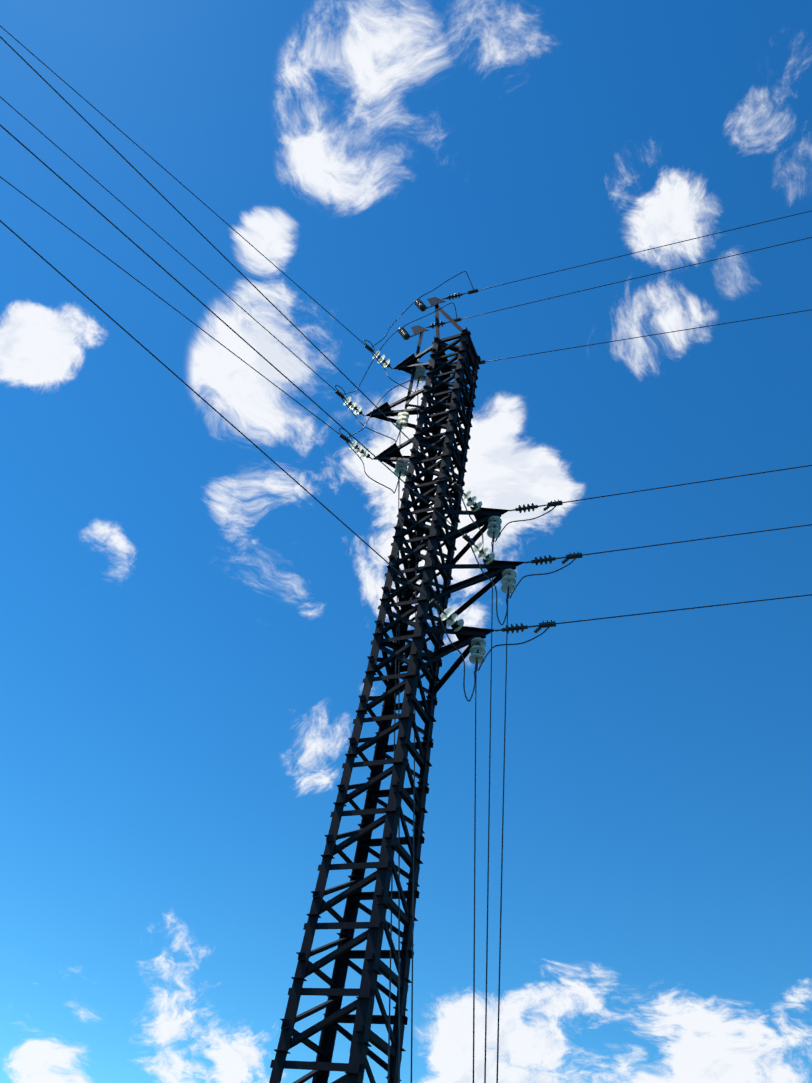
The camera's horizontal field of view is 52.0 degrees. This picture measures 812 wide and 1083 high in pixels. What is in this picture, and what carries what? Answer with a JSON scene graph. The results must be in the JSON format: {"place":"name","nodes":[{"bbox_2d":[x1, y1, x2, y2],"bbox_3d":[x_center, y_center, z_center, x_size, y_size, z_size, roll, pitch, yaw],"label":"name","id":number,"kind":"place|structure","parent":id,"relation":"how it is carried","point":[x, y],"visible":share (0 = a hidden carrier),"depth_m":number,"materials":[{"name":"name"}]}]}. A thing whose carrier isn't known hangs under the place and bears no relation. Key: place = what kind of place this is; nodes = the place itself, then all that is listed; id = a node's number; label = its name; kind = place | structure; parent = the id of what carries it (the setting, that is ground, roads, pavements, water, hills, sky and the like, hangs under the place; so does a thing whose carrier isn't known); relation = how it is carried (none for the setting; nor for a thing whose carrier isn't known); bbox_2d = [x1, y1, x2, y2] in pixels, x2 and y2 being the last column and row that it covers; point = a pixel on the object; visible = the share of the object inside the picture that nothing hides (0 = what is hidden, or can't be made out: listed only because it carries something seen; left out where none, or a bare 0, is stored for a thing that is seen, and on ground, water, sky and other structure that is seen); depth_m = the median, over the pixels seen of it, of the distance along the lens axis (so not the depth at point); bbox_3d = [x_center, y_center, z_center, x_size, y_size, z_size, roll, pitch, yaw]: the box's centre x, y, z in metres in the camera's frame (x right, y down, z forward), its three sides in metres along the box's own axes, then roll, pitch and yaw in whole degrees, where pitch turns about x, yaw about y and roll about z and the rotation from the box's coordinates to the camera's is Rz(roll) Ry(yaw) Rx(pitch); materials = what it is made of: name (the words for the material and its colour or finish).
{"place":"outdoors","nodes":[
{"label":"outdoors","id":0,"kind":"place"},
{"bbox_2d":[0,0,811,1082],"label":"sky","id":1,"kind":"structure","parent":0,"point":[186,631],"materials":[{"name":"blue"}]},
{"label":"ground","id":2,"kind":"structure","parent":0,"visible":0},
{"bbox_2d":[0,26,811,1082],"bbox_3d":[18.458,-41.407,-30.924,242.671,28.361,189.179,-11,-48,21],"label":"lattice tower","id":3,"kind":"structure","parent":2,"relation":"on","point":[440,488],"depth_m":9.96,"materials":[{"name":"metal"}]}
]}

